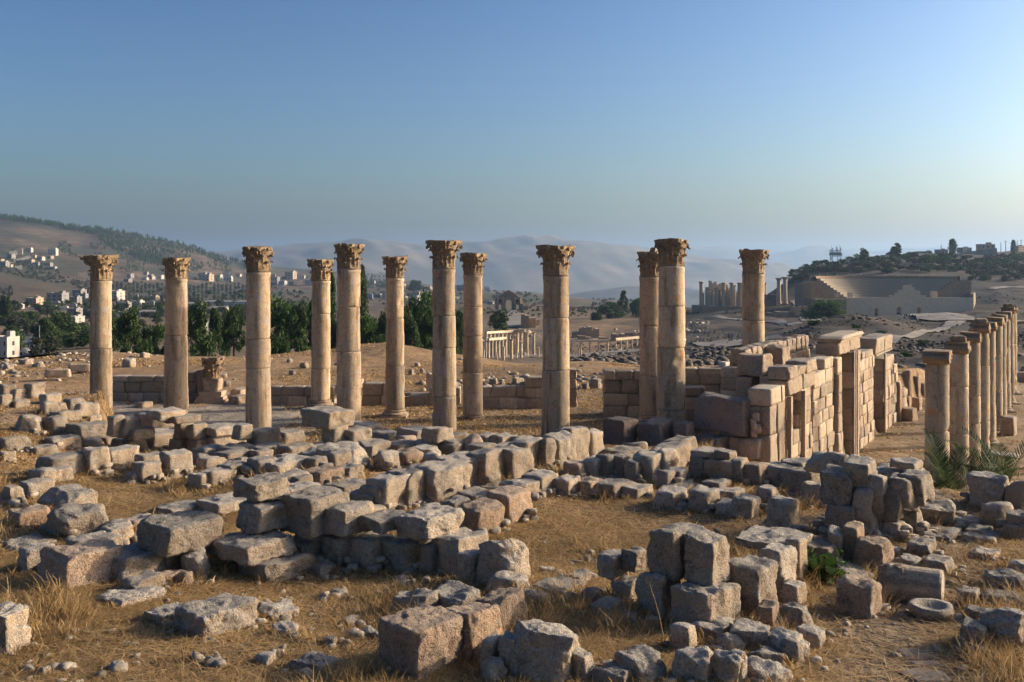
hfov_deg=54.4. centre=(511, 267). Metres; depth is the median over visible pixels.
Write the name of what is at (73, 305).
house
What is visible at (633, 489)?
limestone block
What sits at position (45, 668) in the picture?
boulder
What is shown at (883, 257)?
olive tree
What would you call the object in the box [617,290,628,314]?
pine tree
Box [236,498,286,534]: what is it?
limestone block
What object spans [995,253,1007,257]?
olive tree
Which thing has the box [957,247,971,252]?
house
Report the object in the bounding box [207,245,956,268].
mountain
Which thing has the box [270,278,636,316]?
scrub
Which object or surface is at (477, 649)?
limestone block
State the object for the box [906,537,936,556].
limestone block
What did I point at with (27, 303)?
pine tree
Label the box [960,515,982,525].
limestone block
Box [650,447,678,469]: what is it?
limestone block
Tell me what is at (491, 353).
column
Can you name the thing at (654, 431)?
ashlar block
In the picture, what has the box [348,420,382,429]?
limestone block
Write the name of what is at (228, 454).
limestone block
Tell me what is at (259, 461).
limestone block
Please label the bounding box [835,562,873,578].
boulder
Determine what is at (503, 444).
limestone block
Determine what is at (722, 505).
limestone block
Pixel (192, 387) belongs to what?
church pier
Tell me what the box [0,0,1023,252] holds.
sky
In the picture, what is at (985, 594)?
boulder
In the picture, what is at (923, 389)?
limestone block
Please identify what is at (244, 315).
olive tree
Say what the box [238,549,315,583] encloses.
limestone block
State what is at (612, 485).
limestone block
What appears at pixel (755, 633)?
boulder
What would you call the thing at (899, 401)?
limestone block
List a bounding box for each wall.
[112,375,163,400]
[271,385,336,404]
[362,381,385,405]
[404,392,428,404]
[409,386,460,404]
[483,385,525,407]
[521,303,527,309]
[521,313,528,328]
[525,375,541,407]
[529,317,535,327]
[569,305,592,309]
[572,326,598,337]
[577,335,589,339]
[602,369,639,416]
[611,333,624,340]
[625,332,638,335]
[684,386,705,421]
[685,367,721,393]
[721,334,809,436]
[736,389,747,396]
[748,330,907,461]
[764,294,775,305]
[765,311,795,317]
[788,306,810,315]
[961,248,997,254]
[1017,371,1023,382]
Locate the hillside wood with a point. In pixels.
(381, 286)
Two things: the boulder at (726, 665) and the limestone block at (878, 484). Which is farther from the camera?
the limestone block at (878, 484)
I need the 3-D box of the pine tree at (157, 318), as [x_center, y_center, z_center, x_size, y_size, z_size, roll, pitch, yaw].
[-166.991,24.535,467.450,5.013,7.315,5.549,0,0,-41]
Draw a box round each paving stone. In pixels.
[897,649,935,660]
[899,667,949,681]
[907,660,939,666]
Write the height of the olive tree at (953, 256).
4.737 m
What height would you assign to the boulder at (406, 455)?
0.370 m
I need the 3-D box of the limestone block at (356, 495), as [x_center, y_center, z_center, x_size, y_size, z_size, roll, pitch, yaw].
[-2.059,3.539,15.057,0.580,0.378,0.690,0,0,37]
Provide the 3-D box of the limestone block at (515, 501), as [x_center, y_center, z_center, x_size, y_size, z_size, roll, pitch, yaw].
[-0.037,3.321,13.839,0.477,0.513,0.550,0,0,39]
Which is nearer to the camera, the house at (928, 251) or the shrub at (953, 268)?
the shrub at (953, 268)
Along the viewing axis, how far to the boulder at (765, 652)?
8.30 m
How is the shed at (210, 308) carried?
on the ground at (36, 237)
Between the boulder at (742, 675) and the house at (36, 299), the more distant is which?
the house at (36, 299)
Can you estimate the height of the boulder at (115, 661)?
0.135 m
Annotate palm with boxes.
[876,428,1015,491]
[938,444,1023,481]
[944,426,1023,481]
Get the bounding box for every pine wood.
[0,213,245,266]
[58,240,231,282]
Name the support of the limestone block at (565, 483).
on the ground at (36, 237)
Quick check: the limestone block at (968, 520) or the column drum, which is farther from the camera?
the limestone block at (968, 520)
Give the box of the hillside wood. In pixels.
[364,273,385,288]
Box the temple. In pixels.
[692,281,766,312]
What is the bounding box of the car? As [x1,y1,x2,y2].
[20,348,30,354]
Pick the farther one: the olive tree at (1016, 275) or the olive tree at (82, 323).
the olive tree at (1016, 275)
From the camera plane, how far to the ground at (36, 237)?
49.58 m
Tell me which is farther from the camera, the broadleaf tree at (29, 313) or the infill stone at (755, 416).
the broadleaf tree at (29, 313)
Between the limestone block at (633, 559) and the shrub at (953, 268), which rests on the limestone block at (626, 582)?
the limestone block at (633, 559)
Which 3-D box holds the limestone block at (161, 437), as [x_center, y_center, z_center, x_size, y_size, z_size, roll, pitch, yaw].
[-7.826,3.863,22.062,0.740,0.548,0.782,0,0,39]
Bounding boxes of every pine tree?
[23,300,31,305]
[28,313,39,324]
[32,303,43,311]
[112,317,120,351]
[114,306,142,352]
[115,303,123,310]
[151,312,162,324]
[155,306,164,316]
[187,300,207,350]
[208,307,222,356]
[222,304,245,356]
[283,301,309,349]
[306,299,311,348]
[487,309,508,336]
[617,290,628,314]
[859,248,869,260]
[888,242,901,258]
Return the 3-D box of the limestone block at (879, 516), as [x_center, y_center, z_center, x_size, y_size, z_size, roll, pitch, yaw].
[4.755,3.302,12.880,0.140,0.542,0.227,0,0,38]
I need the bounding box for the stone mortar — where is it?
[907,598,953,621]
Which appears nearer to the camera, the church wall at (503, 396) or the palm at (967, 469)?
the palm at (967, 469)
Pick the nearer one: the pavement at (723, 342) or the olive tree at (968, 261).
the pavement at (723, 342)
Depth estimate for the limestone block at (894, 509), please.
12.72 m
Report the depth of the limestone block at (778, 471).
16.23 m
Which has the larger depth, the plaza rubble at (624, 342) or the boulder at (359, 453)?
the plaza rubble at (624, 342)
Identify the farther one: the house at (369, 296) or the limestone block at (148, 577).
the house at (369, 296)
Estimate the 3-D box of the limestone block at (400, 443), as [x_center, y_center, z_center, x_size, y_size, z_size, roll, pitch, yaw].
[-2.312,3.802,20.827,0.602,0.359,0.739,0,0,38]
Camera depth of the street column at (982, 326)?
34.33 m
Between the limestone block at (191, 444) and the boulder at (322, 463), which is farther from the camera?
the limestone block at (191, 444)
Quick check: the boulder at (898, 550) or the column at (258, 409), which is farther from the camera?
the column at (258, 409)
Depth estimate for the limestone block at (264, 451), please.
19.14 m
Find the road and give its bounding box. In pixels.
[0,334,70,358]
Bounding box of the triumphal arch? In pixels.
[495,290,521,309]
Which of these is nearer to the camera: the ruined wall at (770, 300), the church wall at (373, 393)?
the church wall at (373, 393)
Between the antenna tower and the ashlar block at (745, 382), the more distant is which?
the antenna tower
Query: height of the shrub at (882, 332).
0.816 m
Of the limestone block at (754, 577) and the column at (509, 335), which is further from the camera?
the column at (509, 335)
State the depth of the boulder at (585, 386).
41.63 m
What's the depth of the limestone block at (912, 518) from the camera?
12.98 m
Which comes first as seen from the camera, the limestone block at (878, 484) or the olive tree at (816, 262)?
the limestone block at (878, 484)
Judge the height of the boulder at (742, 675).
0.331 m
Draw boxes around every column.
[80,254,118,412]
[162,257,190,409]
[242,246,273,427]
[306,259,334,407]
[334,243,364,420]
[381,255,408,418]
[425,240,462,431]
[459,252,487,419]
[484,334,487,355]
[486,340,489,357]
[490,340,493,357]
[492,333,495,354]
[494,340,496,357]
[497,340,500,356]
[501,339,503,356]
[504,339,507,355]
[508,333,510,353]
[509,338,513,358]
[511,332,514,352]
[515,332,518,352]
[519,341,522,357]
[523,332,525,351]
[525,332,528,354]
[532,332,535,353]
[536,245,575,435]
[634,247,658,422]
[654,238,689,430]
[738,248,769,346]
[775,278,781,303]
[781,277,788,303]
[922,348,952,488]
[944,335,970,491]
[959,330,981,470]
[969,318,997,460]
[986,317,1004,430]
[987,322,1000,445]
[991,314,1007,414]
[996,311,1016,412]
[1000,304,1019,404]
[1013,306,1021,394]
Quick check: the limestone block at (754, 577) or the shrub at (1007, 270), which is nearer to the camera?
the limestone block at (754, 577)
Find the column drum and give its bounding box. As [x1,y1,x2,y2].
[885,563,943,600]
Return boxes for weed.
[804,547,851,588]
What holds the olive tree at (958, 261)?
on the ground at (36, 237)
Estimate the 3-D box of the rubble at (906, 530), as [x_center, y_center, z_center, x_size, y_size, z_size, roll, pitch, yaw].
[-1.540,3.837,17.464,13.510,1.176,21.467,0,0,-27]
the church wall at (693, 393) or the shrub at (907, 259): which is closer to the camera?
the church wall at (693, 393)
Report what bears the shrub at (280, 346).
on the ground at (36, 237)
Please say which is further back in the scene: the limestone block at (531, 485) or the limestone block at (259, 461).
the limestone block at (259, 461)
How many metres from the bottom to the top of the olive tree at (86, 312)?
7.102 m
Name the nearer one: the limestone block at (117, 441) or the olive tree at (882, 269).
the limestone block at (117, 441)
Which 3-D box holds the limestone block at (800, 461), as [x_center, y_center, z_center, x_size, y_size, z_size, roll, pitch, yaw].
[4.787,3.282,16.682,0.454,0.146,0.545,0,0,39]
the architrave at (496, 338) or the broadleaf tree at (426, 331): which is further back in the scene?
the architrave at (496, 338)
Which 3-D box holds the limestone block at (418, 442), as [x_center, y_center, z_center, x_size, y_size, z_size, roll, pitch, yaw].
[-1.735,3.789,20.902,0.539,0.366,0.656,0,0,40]
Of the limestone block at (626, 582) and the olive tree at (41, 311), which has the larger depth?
the olive tree at (41, 311)
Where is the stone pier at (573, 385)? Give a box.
[569,368,577,406]
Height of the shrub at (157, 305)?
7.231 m
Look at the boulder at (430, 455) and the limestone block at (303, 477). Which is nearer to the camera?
the limestone block at (303, 477)
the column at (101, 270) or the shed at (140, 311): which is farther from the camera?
the shed at (140, 311)
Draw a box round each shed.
[132,310,164,316]
[197,306,228,310]
[204,300,246,304]
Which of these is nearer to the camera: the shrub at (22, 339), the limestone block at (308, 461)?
the limestone block at (308, 461)
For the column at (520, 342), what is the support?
on the ground at (36, 237)
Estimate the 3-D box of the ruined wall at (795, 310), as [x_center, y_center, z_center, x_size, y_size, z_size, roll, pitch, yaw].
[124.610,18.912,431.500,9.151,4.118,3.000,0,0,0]
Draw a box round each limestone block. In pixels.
[0,384,15,394]
[0,394,11,407]
[0,436,30,450]
[0,451,15,460]
[2,534,56,551]
[8,503,49,527]
[10,388,27,398]
[11,399,29,407]
[17,542,54,573]
[19,477,54,498]
[24,382,45,397]
[26,465,73,481]
[31,444,58,455]
[35,451,85,474]
[37,537,123,587]
[39,392,61,402]
[40,401,59,413]
[44,434,81,449]
[49,410,81,420]
[58,402,66,409]
[63,397,85,409]
[65,420,111,439]
[66,530,122,545]
[74,402,99,416]
[81,446,110,475]
[85,414,101,420]
[96,585,166,607]
[100,437,115,445]
[100,521,133,542]
[102,518,133,531]
[106,414,124,436]
[109,444,139,470]
[110,542,166,583]
[111,437,146,450]
[118,416,142,437]
[120,569,164,589]
[124,425,154,439]
[124,513,149,527]
[131,460,161,483]
[134,412,173,428]
[134,451,159,461]
[136,510,224,557]
[144,602,182,624]
[145,407,187,421]
[146,428,173,450]
[154,500,197,513]
[159,448,193,479]
[161,569,181,584]
[164,413,200,423]
[165,553,182,569]
[168,438,186,450]
[173,422,193,439]
[173,592,257,638]
[186,422,206,439]
[187,438,208,451]
[188,470,213,488]
[192,443,224,456]
[196,456,226,470]
[196,492,246,515]
[199,467,236,486]
[205,422,235,437]
[206,435,246,444]
[206,529,296,566]
[212,447,253,460]
[216,460,246,474]
[218,442,253,450]
[231,423,252,440]
[232,472,289,501]
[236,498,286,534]
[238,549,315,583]
[239,465,253,477]
[246,427,280,444]
[247,455,277,475]
[248,441,283,455]
[249,447,273,457]
[265,453,309,472]
[277,442,313,453]
[280,428,305,443]
[280,485,349,538]
[282,468,309,482]
[288,481,320,492]
[291,474,312,482]
[293,535,321,554]
[300,405,354,429]
[304,455,327,467]
[304,464,344,485]
[312,442,325,446]
[320,532,364,567]
[321,426,347,442]
[324,500,374,537]
[325,478,365,494]
[326,450,351,466]
[335,440,359,444]
[338,463,364,478]
[345,425,371,441]
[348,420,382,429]
[348,531,393,570]
[350,489,374,504]
[357,438,390,450]
[359,484,381,503]
[359,509,404,534]
[366,468,424,509]
[371,428,396,440]
[374,504,386,511]
[376,604,462,678]
[381,536,431,573]
[385,463,426,508]
[391,439,415,449]
[394,504,464,539]
[395,425,425,439]
[396,435,415,439]
[415,439,439,447]
[415,459,471,502]
[419,542,437,573]
[421,426,453,443]
[431,527,488,576]
[435,451,477,486]
[438,441,464,454]
[440,438,461,444]
[440,495,470,507]
[445,602,503,660]
[453,432,467,439]
[456,548,479,583]
[457,486,487,500]
[459,497,504,531]
[465,442,496,451]
[466,447,505,484]
[472,644,480,663]
[475,587,527,630]
[478,432,495,441]
[479,480,500,489]
[479,633,501,667]
[487,485,532,523]
[488,432,516,443]
[495,444,533,478]
[496,441,509,447]
[499,478,540,492]
[508,437,542,468]
[509,435,525,441]
[521,469,557,490]
[532,576,586,595]
[537,438,556,469]
[542,430,576,468]
[552,474,580,496]
[556,426,589,458]
[563,459,586,475]
[564,568,591,580]
[572,647,594,680]
[578,476,602,497]
[583,455,600,475]
[588,428,604,456]
[591,595,622,616]
[594,478,631,498]
[596,453,615,475]
[596,548,627,580]
[603,445,641,453]
[606,474,624,478]
[610,575,638,601]
[612,451,632,475]
[621,481,652,499]
[621,546,646,572]
[624,459,641,481]
[633,449,661,481]
[635,572,680,620]
[647,523,690,581]
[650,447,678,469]
[653,441,690,466]
[653,486,687,510]
[657,469,675,487]
[660,480,697,489]
[662,435,697,449]
[667,466,687,480]
[669,622,696,649]
[670,580,740,623]
[676,522,703,529]
[683,528,730,586]
[688,455,709,476]
[688,484,719,511]
[690,446,724,457]
[690,615,733,638]
[701,478,731,487]
[703,457,748,479]
[713,448,736,459]
[715,497,731,515]
[719,486,743,498]
[726,554,778,616]
[729,493,762,518]
[731,458,745,482]
[735,525,812,548]
[744,461,769,485]
[753,599,780,628]
[756,484,778,501]
[758,542,797,599]
[767,461,804,488]
[767,495,799,527]
[780,457,809,466]
[780,579,806,604]
[785,534,807,580]
[788,467,820,494]
[801,481,820,507]
[807,535,837,564]
[819,463,854,505]
[824,502,856,527]
[827,525,844,557]
[836,573,881,618]
[842,454,877,487]
[842,520,863,562]
[852,487,875,521]
[853,535,894,572]
[860,515,878,535]
[867,473,888,512]
[876,463,924,477]
[876,512,883,529]
[882,487,903,522]
[882,520,904,540]
[888,472,919,511]
[889,457,922,469]
[896,382,901,420]
[896,553,921,566]
[897,469,934,506]
[899,508,922,532]
[902,370,911,397]
[902,406,917,420]
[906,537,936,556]
[907,396,910,406]
[912,397,921,410]
[913,376,920,397]
[915,523,961,541]
[921,382,924,396]
[921,553,954,573]
[956,585,979,605]
[959,617,988,650]
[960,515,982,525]
[960,529,1001,543]
[964,523,993,533]
[964,604,983,619]
[971,546,1000,558]
[992,451,1020,458]
[1002,520,1023,540]
[1007,559,1023,574]
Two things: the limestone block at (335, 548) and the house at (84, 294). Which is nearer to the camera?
the limestone block at (335, 548)
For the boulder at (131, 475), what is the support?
on the ground at (36, 237)
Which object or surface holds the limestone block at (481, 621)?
on the ground at (36, 237)
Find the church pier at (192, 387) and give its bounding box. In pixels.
[188,371,196,401]
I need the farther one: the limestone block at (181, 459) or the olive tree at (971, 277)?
the olive tree at (971, 277)
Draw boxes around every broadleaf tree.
[20,313,28,317]
[25,311,40,317]
[31,316,59,340]
[39,331,67,343]
[46,304,60,312]
[50,312,80,339]
[140,322,164,354]
[215,309,231,356]
[238,304,245,310]
[270,294,296,353]
[330,316,336,348]
[360,312,377,343]
[373,308,385,342]
[374,334,385,342]
[403,306,422,347]
[404,288,431,346]
[407,280,424,290]
[418,308,432,349]
[455,307,464,354]
[594,301,626,317]
[629,297,639,315]
[799,299,846,319]
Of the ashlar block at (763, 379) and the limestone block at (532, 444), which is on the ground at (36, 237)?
the limestone block at (532, 444)
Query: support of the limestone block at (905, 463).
on the limestone block at (885, 469)
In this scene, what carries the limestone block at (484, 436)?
on the ground at (36, 237)
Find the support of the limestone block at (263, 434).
on the ground at (36, 237)
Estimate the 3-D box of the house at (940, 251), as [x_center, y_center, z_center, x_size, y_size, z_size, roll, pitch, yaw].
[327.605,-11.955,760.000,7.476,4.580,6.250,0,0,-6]
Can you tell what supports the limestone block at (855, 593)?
on the ground at (36, 237)
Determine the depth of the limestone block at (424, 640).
8.19 m
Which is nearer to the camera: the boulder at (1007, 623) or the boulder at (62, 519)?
the boulder at (1007, 623)
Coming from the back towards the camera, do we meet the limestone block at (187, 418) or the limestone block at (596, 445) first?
the limestone block at (187, 418)
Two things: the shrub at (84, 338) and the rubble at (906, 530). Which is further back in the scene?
the shrub at (84, 338)
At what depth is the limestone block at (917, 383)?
49.62 m
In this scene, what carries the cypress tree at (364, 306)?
on the ground at (36, 237)
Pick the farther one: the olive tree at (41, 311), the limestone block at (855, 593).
the olive tree at (41, 311)
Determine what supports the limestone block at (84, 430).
on the ground at (36, 237)
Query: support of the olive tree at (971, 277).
on the ground at (36, 237)
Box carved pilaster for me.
[195,356,228,402]
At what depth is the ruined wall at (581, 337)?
320.00 m
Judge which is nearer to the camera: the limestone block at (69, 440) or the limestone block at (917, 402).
the limestone block at (69, 440)
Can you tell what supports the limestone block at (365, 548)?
on the ground at (36, 237)
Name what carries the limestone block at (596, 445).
on the ground at (36, 237)
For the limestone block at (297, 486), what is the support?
on the ground at (36, 237)
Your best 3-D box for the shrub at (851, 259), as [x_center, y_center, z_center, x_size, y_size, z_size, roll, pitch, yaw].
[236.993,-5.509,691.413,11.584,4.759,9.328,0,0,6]
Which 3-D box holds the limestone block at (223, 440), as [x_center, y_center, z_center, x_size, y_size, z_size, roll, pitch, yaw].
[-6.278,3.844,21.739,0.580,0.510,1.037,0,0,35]
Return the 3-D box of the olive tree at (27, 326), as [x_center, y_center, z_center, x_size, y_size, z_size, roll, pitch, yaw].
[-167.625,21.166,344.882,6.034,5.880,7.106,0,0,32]
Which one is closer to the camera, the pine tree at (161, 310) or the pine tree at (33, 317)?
the pine tree at (33, 317)
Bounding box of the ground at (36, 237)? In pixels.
[0,219,1023,681]
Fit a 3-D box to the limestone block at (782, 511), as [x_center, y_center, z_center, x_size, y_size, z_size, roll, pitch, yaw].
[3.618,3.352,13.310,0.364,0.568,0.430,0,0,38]
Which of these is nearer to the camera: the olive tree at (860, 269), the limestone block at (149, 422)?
the limestone block at (149, 422)
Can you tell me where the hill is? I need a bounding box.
[569,286,704,307]
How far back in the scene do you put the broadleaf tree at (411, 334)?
159.32 m
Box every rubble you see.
[0,351,639,390]
[0,406,1016,681]
[482,320,708,355]
[569,312,1023,370]
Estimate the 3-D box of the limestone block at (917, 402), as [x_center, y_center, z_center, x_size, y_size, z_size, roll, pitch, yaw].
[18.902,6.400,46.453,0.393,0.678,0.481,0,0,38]
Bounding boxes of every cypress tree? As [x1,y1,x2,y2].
[0,295,5,316]
[5,296,13,315]
[330,269,336,319]
[360,263,368,343]
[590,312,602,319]
[947,239,957,253]
[1010,240,1016,252]
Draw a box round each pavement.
[484,349,686,356]
[693,334,782,346]
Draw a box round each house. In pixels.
[0,260,9,267]
[0,331,19,357]
[7,253,15,258]
[15,248,22,253]
[24,259,34,263]
[26,247,32,251]
[26,296,43,305]
[43,262,52,265]
[46,291,68,303]
[48,248,57,255]
[59,306,68,310]
[66,303,76,307]
[67,307,82,314]
[69,295,81,303]
[70,314,84,323]
[72,288,86,295]
[76,292,88,299]
[78,272,87,276]
[112,289,124,299]
[118,301,131,309]
[123,278,132,282]
[127,273,133,277]
[130,293,137,299]
[133,299,144,305]
[140,292,147,297]
[146,300,154,305]
[148,295,159,299]
[198,273,213,281]
[224,276,232,280]
[271,281,278,285]
[279,280,286,284]
[285,270,296,278]
[295,280,302,284]
[297,274,305,278]
[305,279,311,285]
[366,294,372,298]
[371,272,385,281]
[457,284,463,290]
[917,250,931,253]
[934,249,947,253]
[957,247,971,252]
[976,242,994,250]
[1010,245,1023,251]
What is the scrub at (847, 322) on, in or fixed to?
on the ground at (36, 237)
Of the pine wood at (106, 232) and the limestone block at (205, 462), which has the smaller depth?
the limestone block at (205, 462)
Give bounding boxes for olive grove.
[0,256,89,304]
[112,280,245,304]
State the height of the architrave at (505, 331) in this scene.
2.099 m
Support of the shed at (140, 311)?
on the ground at (36, 237)
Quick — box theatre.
[795,273,975,316]
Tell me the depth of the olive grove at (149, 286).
1190.37 m
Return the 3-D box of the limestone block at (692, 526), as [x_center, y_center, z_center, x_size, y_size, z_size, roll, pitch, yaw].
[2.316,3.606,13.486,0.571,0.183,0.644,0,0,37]
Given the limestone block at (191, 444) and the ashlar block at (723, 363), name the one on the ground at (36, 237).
the limestone block at (191, 444)
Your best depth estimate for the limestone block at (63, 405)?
23.56 m
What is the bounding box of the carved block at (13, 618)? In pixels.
[0,601,31,654]
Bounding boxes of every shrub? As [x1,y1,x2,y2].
[0,331,27,347]
[2,325,22,339]
[13,311,26,315]
[42,300,51,306]
[62,332,80,347]
[63,299,73,305]
[75,324,89,335]
[75,328,89,346]
[112,309,127,317]
[132,336,153,353]
[139,302,153,309]
[153,302,163,309]
[188,332,217,355]
[270,331,290,353]
[293,336,311,351]
[786,273,798,280]
[807,320,820,324]
[808,264,816,271]
[824,265,835,270]
[837,259,848,265]
[845,256,859,261]
[860,260,874,266]
[870,258,885,263]
[876,330,887,333]
[879,260,892,263]
[885,267,895,272]
[900,351,915,356]
[902,256,915,262]
[915,254,929,258]
[915,339,930,344]
[919,266,932,271]
[924,256,934,263]
[930,255,943,262]
[941,256,957,263]
[947,265,957,271]
[954,263,966,269]
[978,274,992,279]
[997,257,1014,263]
[1002,267,1015,273]
[1006,252,1023,257]
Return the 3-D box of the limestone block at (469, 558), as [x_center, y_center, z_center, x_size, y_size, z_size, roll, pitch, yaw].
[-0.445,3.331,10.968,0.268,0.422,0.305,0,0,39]
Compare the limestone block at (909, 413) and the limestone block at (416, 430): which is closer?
the limestone block at (416, 430)
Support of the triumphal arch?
on the ground at (36, 237)
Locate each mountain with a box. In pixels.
[206,235,797,293]
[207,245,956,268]
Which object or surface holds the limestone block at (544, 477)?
on the ground at (36, 237)
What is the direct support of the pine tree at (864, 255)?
on the ground at (36, 237)
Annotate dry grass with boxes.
[0,393,1023,681]
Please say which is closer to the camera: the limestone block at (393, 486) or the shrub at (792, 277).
the limestone block at (393, 486)
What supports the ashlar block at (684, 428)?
on the ashlar block
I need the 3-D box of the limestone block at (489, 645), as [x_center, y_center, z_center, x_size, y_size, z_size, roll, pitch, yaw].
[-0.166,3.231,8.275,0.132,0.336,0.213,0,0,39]
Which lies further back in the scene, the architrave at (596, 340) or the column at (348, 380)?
the architrave at (596, 340)
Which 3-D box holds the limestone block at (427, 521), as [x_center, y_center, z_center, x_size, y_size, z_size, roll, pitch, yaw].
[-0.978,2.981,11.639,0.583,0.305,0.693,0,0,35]
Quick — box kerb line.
[44,363,89,377]
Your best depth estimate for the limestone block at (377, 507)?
14.46 m
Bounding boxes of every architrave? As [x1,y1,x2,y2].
[485,329,525,333]
[487,337,506,340]
[571,339,608,342]
[614,336,638,340]
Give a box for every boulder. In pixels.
[0,484,24,505]
[3,363,13,368]
[16,414,42,432]
[18,358,33,364]
[34,361,44,366]
[37,483,97,510]
[38,665,50,676]
[42,415,67,434]
[46,502,108,538]
[81,437,101,446]
[109,659,123,668]
[122,358,135,366]
[124,470,139,483]
[139,352,149,357]
[175,570,194,585]
[181,547,211,577]
[192,453,208,464]
[224,380,230,386]
[232,456,247,461]
[255,651,276,666]
[257,598,298,619]
[272,620,298,636]
[274,453,287,457]
[286,651,339,671]
[289,370,295,374]
[299,362,308,367]
[300,446,316,456]
[306,560,335,577]
[314,442,369,467]
[318,462,333,465]
[322,635,337,645]
[330,588,348,597]
[342,615,356,626]
[361,625,378,638]
[362,445,377,459]
[373,450,399,470]
[389,588,440,614]
[396,447,423,465]
[408,369,414,374]
[412,444,440,455]
[422,451,439,462]
[435,580,480,607]
[462,433,482,450]
[476,538,530,586]
[480,656,506,681]
[485,569,530,593]
[489,377,497,384]
[498,630,518,675]
[512,377,520,384]
[512,618,579,681]
[523,588,549,605]
[539,566,554,572]
[582,383,589,389]
[582,587,603,601]
[589,378,601,388]
[590,660,633,681]
[614,644,666,681]
[617,611,640,625]
[623,441,647,448]
[671,646,713,681]
[711,649,741,681]
[714,632,745,650]
[729,649,747,681]
[730,618,769,649]
[747,645,787,667]
[747,655,792,681]
[768,626,809,659]
[778,637,803,664]
[779,602,812,627]
[796,624,825,650]
[804,451,837,472]
[831,453,848,466]
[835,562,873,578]
[876,562,906,600]
[893,546,900,554]
[919,499,955,526]
[967,471,1009,506]
[978,607,1023,648]
[979,501,1013,527]
[980,588,1023,608]
[981,568,1023,591]
[1004,481,1023,509]
[1006,509,1023,524]
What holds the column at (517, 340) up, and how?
on the ground at (36, 237)
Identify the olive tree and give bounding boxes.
[1,315,22,320]
[1,318,31,329]
[11,305,21,311]
[15,320,36,334]
[26,335,62,354]
[38,307,56,316]
[68,311,82,315]
[73,322,88,331]
[83,308,89,319]
[138,319,147,326]
[139,311,154,318]
[241,311,245,320]
[788,269,801,274]
[795,273,809,279]
[798,266,808,273]
[810,260,823,265]
[816,266,825,271]
[820,259,830,265]
[830,261,839,265]
[831,264,843,269]
[835,267,850,272]
[849,262,864,266]
[851,267,865,271]
[864,263,877,269]
[866,256,877,260]
[875,255,888,259]
[876,267,887,272]
[878,263,887,267]
[887,263,899,267]
[889,258,902,262]
[895,265,905,268]
[905,264,916,269]
[906,251,918,256]
[911,257,924,263]
[913,265,922,270]
[927,265,942,270]
[936,259,947,264]
[937,253,949,258]
[946,253,957,258]
[953,259,962,263]
[959,255,973,259]
[963,259,977,262]
[966,270,980,275]
[967,275,976,280]
[974,257,985,261]
[994,269,1005,275]
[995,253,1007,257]
[999,275,1012,280]
[1009,262,1020,266]
[1009,273,1021,278]
[1010,256,1020,261]
[1013,266,1023,272]
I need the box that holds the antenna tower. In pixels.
[829,245,841,261]
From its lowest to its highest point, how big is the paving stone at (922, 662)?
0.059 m
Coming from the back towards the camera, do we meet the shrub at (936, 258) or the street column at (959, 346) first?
the shrub at (936, 258)
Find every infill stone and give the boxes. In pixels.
[750,418,756,429]
[751,430,757,436]
[753,412,758,420]
[756,424,761,432]
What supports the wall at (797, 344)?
on the ground at (36, 237)
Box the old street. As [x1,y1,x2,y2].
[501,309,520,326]
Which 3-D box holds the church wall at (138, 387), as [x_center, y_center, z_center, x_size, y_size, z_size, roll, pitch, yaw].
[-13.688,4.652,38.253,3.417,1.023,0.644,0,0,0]
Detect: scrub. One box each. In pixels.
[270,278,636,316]
[684,292,1023,366]
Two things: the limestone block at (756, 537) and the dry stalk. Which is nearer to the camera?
the dry stalk
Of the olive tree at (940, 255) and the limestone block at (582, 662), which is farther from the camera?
the olive tree at (940, 255)
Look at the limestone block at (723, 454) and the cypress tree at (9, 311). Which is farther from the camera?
the cypress tree at (9, 311)
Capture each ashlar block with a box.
[135,401,152,407]
[229,394,245,403]
[230,387,245,395]
[426,372,431,391]
[603,416,638,444]
[638,417,673,445]
[673,421,694,436]
[694,391,751,436]
[695,432,729,448]
[718,361,729,367]
[728,436,763,459]
[736,352,772,376]
[736,375,759,389]
[760,377,767,382]
[765,343,790,364]
[1000,415,1016,435]
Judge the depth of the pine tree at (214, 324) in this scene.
174.64 m
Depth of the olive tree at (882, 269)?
558.13 m
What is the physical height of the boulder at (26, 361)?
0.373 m
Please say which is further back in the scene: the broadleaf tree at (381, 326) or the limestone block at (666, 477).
the broadleaf tree at (381, 326)
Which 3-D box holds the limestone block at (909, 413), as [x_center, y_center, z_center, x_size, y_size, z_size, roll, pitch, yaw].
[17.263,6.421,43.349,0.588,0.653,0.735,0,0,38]
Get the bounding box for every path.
[9,255,39,263]
[708,315,801,324]
[790,300,820,320]
[892,320,966,342]
[897,310,1023,320]
[990,286,1023,288]
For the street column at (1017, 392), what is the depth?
52.14 m
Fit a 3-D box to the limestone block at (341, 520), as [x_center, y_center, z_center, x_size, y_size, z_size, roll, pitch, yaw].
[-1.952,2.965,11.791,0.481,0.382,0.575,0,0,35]
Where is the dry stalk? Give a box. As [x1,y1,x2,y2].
[650,586,663,638]
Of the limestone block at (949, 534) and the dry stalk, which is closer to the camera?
the dry stalk
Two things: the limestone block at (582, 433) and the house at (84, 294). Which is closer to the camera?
the limestone block at (582, 433)
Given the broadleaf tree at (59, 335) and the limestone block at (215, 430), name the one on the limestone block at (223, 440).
the limestone block at (215, 430)

